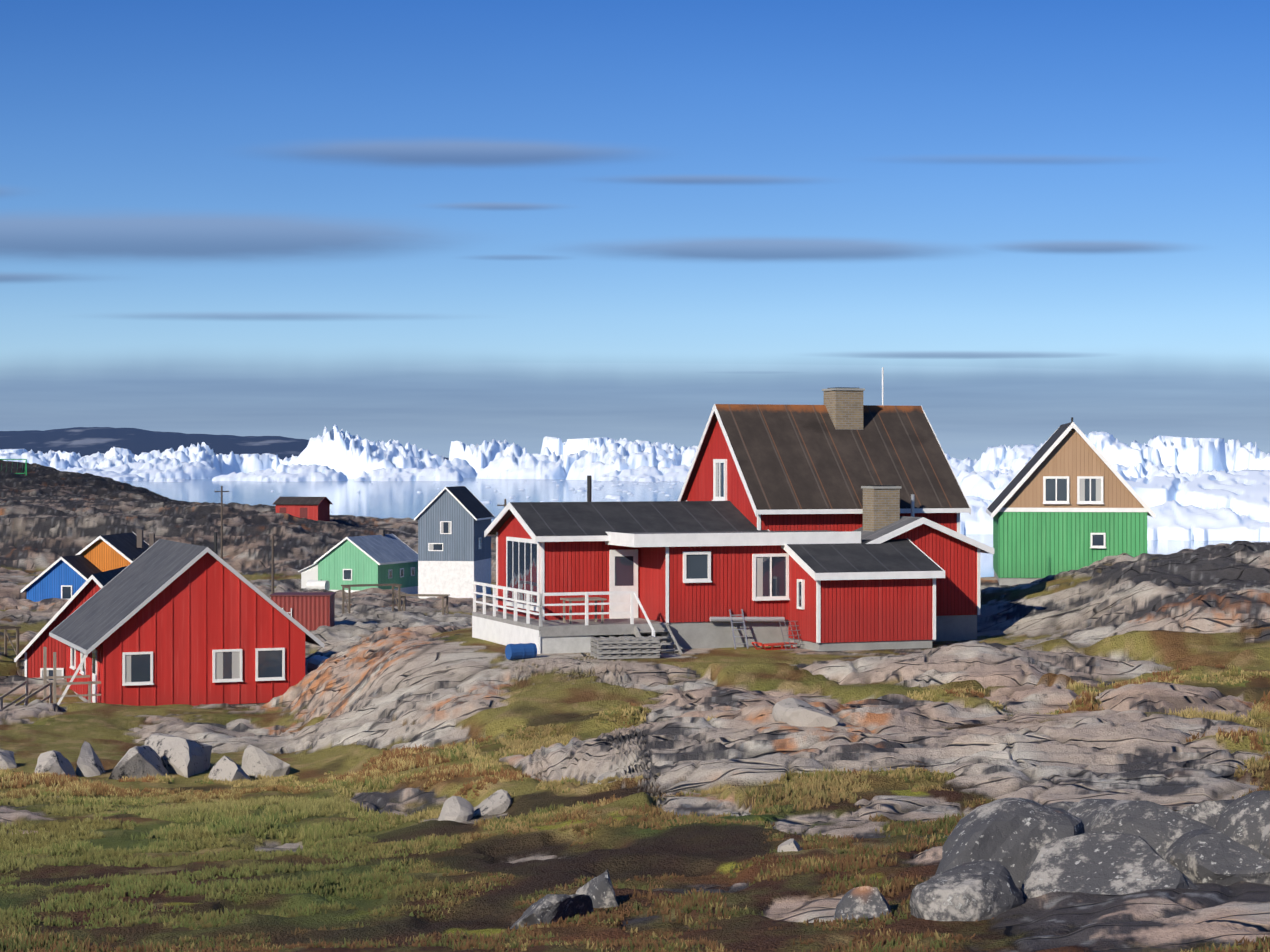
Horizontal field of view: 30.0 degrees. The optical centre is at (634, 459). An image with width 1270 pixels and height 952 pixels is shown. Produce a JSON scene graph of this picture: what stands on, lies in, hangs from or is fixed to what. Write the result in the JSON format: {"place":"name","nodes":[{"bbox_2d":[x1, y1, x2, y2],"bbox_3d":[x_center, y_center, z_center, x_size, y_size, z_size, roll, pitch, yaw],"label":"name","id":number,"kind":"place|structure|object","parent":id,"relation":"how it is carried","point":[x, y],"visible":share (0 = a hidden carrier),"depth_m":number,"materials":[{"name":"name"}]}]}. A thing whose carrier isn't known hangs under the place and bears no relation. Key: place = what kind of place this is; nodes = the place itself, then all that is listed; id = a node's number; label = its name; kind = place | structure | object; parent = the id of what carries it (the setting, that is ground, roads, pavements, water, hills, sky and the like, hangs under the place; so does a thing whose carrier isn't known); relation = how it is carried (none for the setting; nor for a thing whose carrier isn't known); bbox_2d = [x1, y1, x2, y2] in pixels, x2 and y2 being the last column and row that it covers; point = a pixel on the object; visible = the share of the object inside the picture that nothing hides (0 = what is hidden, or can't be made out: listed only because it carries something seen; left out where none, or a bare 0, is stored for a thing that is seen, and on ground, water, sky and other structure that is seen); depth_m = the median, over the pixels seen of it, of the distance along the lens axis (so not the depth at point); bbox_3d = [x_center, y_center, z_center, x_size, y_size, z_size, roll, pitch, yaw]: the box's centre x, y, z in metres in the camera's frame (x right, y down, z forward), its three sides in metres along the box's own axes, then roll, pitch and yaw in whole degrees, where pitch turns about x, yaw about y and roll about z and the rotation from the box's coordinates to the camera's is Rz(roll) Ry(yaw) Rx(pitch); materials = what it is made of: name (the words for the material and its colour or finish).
{"place":"outdoors","nodes":[
{"label":"outdoors","id":0,"kind":"place"},
{"bbox_2d":[0,427,448,459],"bbox_3d":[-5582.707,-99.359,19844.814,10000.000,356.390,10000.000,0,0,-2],"label":"mountains","id":1,"kind":"structure","parent":0,"point":[84,441],"depth_m":18315.56,"materials":[{"name":"grey stone"}]},
{"bbox_2d":[0,460,1269,951],"bbox_3d":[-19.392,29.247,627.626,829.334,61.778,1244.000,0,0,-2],"label":"rocky ground","id":2,"kind":"structure","parent":0,"point":[414,674],"depth_m":49.14,"materials":[{"name":"grey stone"}]},
{"bbox_2d":[0,625,20,666],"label":"drying rack","id":3,"kind":"object","parent":2,"relation":"on","point":[6,628],"visible":0.88,"depth_m":104.74,"materials":[{"name":"brown wood"}]},
{"bbox_2d":[0,459,26,474],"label":"green goal frame","id":4,"kind":"object","parent":2,"relation":"on","point":[17,465],"visible":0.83,"depth_m":398.43,"materials":[{"name":"green paint"}]},
{"bbox_2d":[14,559,134,679],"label":"red house","id":5,"kind":"structure","parent":2,"relation":"on","point":[31,652],"depth_m":98.26,"materials":[{"name":"paint"}]},
{"bbox_2d":[21,529,154,601],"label":"houses","id":6,"kind":"structure","parent":2,"relation":"on","point":[65,577],"depth_m":151.74,"materials":[{"name":"paint"}]},
{"bbox_2d":[0,733,289,781],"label":"boulder pile","id":7,"kind":"object","parent":2,"relation":"on","point":[160,754],"visible":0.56,"depth_m":56.20,"materials":[{"name":"stone"}]},
{"bbox_2d":[0,532,323,710],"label":"red house","id":8,"kind":"structure","parent":2,"relation":"on","point":[162,622],"depth_m":87.64,"materials":[{"name":"paint"}]},
{"bbox_2d":[214,486,228,558],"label":"utility pole","id":9,"kind":"object","parent":2,"relation":"on","point":[221,491],"visible":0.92,"depth_m":213.84,"materials":[{"name":"brown wood"}]},
{"bbox_2d":[271,536,273,593],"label":"utility pole","id":10,"kind":"object","parent":2,"relation":"on","point":[272,578],"visible":0.65,"depth_m":159.21,"materials":[{"name":"brown wood"}]},
{"bbox_2d":[273,497,331,520],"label":"red shed","id":11,"kind":"structure","parent":2,"relation":"on","point":[315,508],"depth_m":269.15,"materials":[{"name":"paint"}]},
{"bbox_2d":[270,592,335,630],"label":"shipping container","id":12,"kind":"object","parent":2,"relation":"on","point":[310,611],"visible":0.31,"depth_m":121.48,"materials":[{"name":"red metal"}]},
{"bbox_2d":[306,653,328,672],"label":"tarp","id":13,"kind":"object","parent":2,"relation":"on","point":[314,662],"visible":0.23,"depth_m":92.21,"materials":[{"name":"blue plastic"}]},
{"bbox_2d":[306,579,329,590],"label":"fuel tank","id":14,"kind":"object","parent":2,"relation":"on","point":[314,584],"visible":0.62,"depth_m":197.14,"materials":[{"name":"grey metal"}]},
{"bbox_2d":[298,530,417,596],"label":"mint house","id":15,"kind":"structure","parent":2,"relation":"on","point":[382,557],"depth_m":199.94,"materials":[{"name":"paint"}]},
{"bbox_2d":[341,583,401,613],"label":"drying rack","id":16,"kind":"object","parent":2,"relation":"on","point":[393,585],"visible":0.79,"depth_m":134.28,"materials":[{"name":"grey wood"}]},
{"bbox_2d":[397,594,449,614],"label":"drying rack","id":17,"kind":"object","parent":2,"relation":"on","point":[403,596],"visible":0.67,"depth_m":139.68,"materials":[{"name":"grey wood"}]},
{"bbox_2d":[414,486,494,598],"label":"house","id":18,"kind":"structure","parent":2,"relation":"on","point":[454,549],"depth_m":194.64,"materials":[{"name":"paint"}]},
{"bbox_2d":[505,643,536,659],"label":"blue barrel","id":19,"kind":"object","parent":2,"relation":"on","point":[521,651],"visible":0.92,"depth_m":67.44,"materials":[{"name":"blue plastic"}]},
{"bbox_2d":[590,636,660,658],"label":"pallet stack","id":20,"kind":"object","parent":2,"relation":"on","point":[621,647],"visible":1,"depth_m":67.20,"materials":[{"name":"grey wood"}]},
{"bbox_2d":[0,663,1269,951],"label":"grass tussocks","id":21,"kind":"object","parent":2,"relation":"on","point":[54,839],"depth_m":35.59,"materials":[{"name":"green plant"}]},
{"bbox_2d":[438,698,1012,851],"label":"boulders","id":22,"kind":"object","parent":2,"relation":"on","point":[794,712],"visible":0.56,"depth_m":41.79,"materials":[{"name":"stone"}]},
{"bbox_2d":[472,367,993,653],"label":"red house","id":23,"kind":"structure","parent":2,"relation":"on","point":[832,523],"depth_m":72.70,"materials":[{"name":"paint"}]},
{"bbox_2d":[729,609,747,648],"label":"ladder","id":24,"kind":"object","parent":2,"relation":"on","point":[744,629],"visible":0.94,"depth_m":71.02,"materials":[{"name":"silver metal"}]},
{"bbox_2d":[752,642,796,649],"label":"sled","id":25,"kind":"object","parent":2,"relation":"on","point":[772,645],"visible":0.92,"depth_m":70.58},
{"bbox_2d":[779,621,804,649],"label":"rack","id":26,"kind":"object","parent":2,"relation":"on","point":[800,644],"visible":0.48,"depth_m":70.90,"materials":[{"name":"wood"}]},
{"bbox_2d":[510,790,1269,928],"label":"boulders","id":27,"kind":"object","parent":2,"relation":"on","point":[997,853],"visible":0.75,"depth_m":23.34,"materials":[{"name":"grey stone"}]},
{"bbox_2d":[986,417,1155,585],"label":"green house","id":28,"kind":"structure","parent":2,"relation":"on","point":[1068,498],"depth_m":90.47,"materials":[{"name":"paint"}]},
{"bbox_2d":[0,0,1269,459],"label":"sky","id":29,"kind":"structure","parent":0,"point":[430,225],"materials":[{"name":"blue"}]},
{"bbox_2d":[119,460,1269,576],"bbox_3d":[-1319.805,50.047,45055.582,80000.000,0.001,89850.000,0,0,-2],"label":"sea water","id":30,"kind":"structure","parent":0,"point":[389,499],"depth_m":3444.13,"materials":[{"name":"blue liquid"}]},
{"bbox_2d":[0,424,1269,540],"bbox_3d":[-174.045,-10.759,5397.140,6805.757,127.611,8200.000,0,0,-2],"label":"icebergs","id":31,"kind":"object","parent":30,"relation":"on","point":[1200,489],"visible":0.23,"depth_m":5839.58,"materials":[{"name":"white ice"}]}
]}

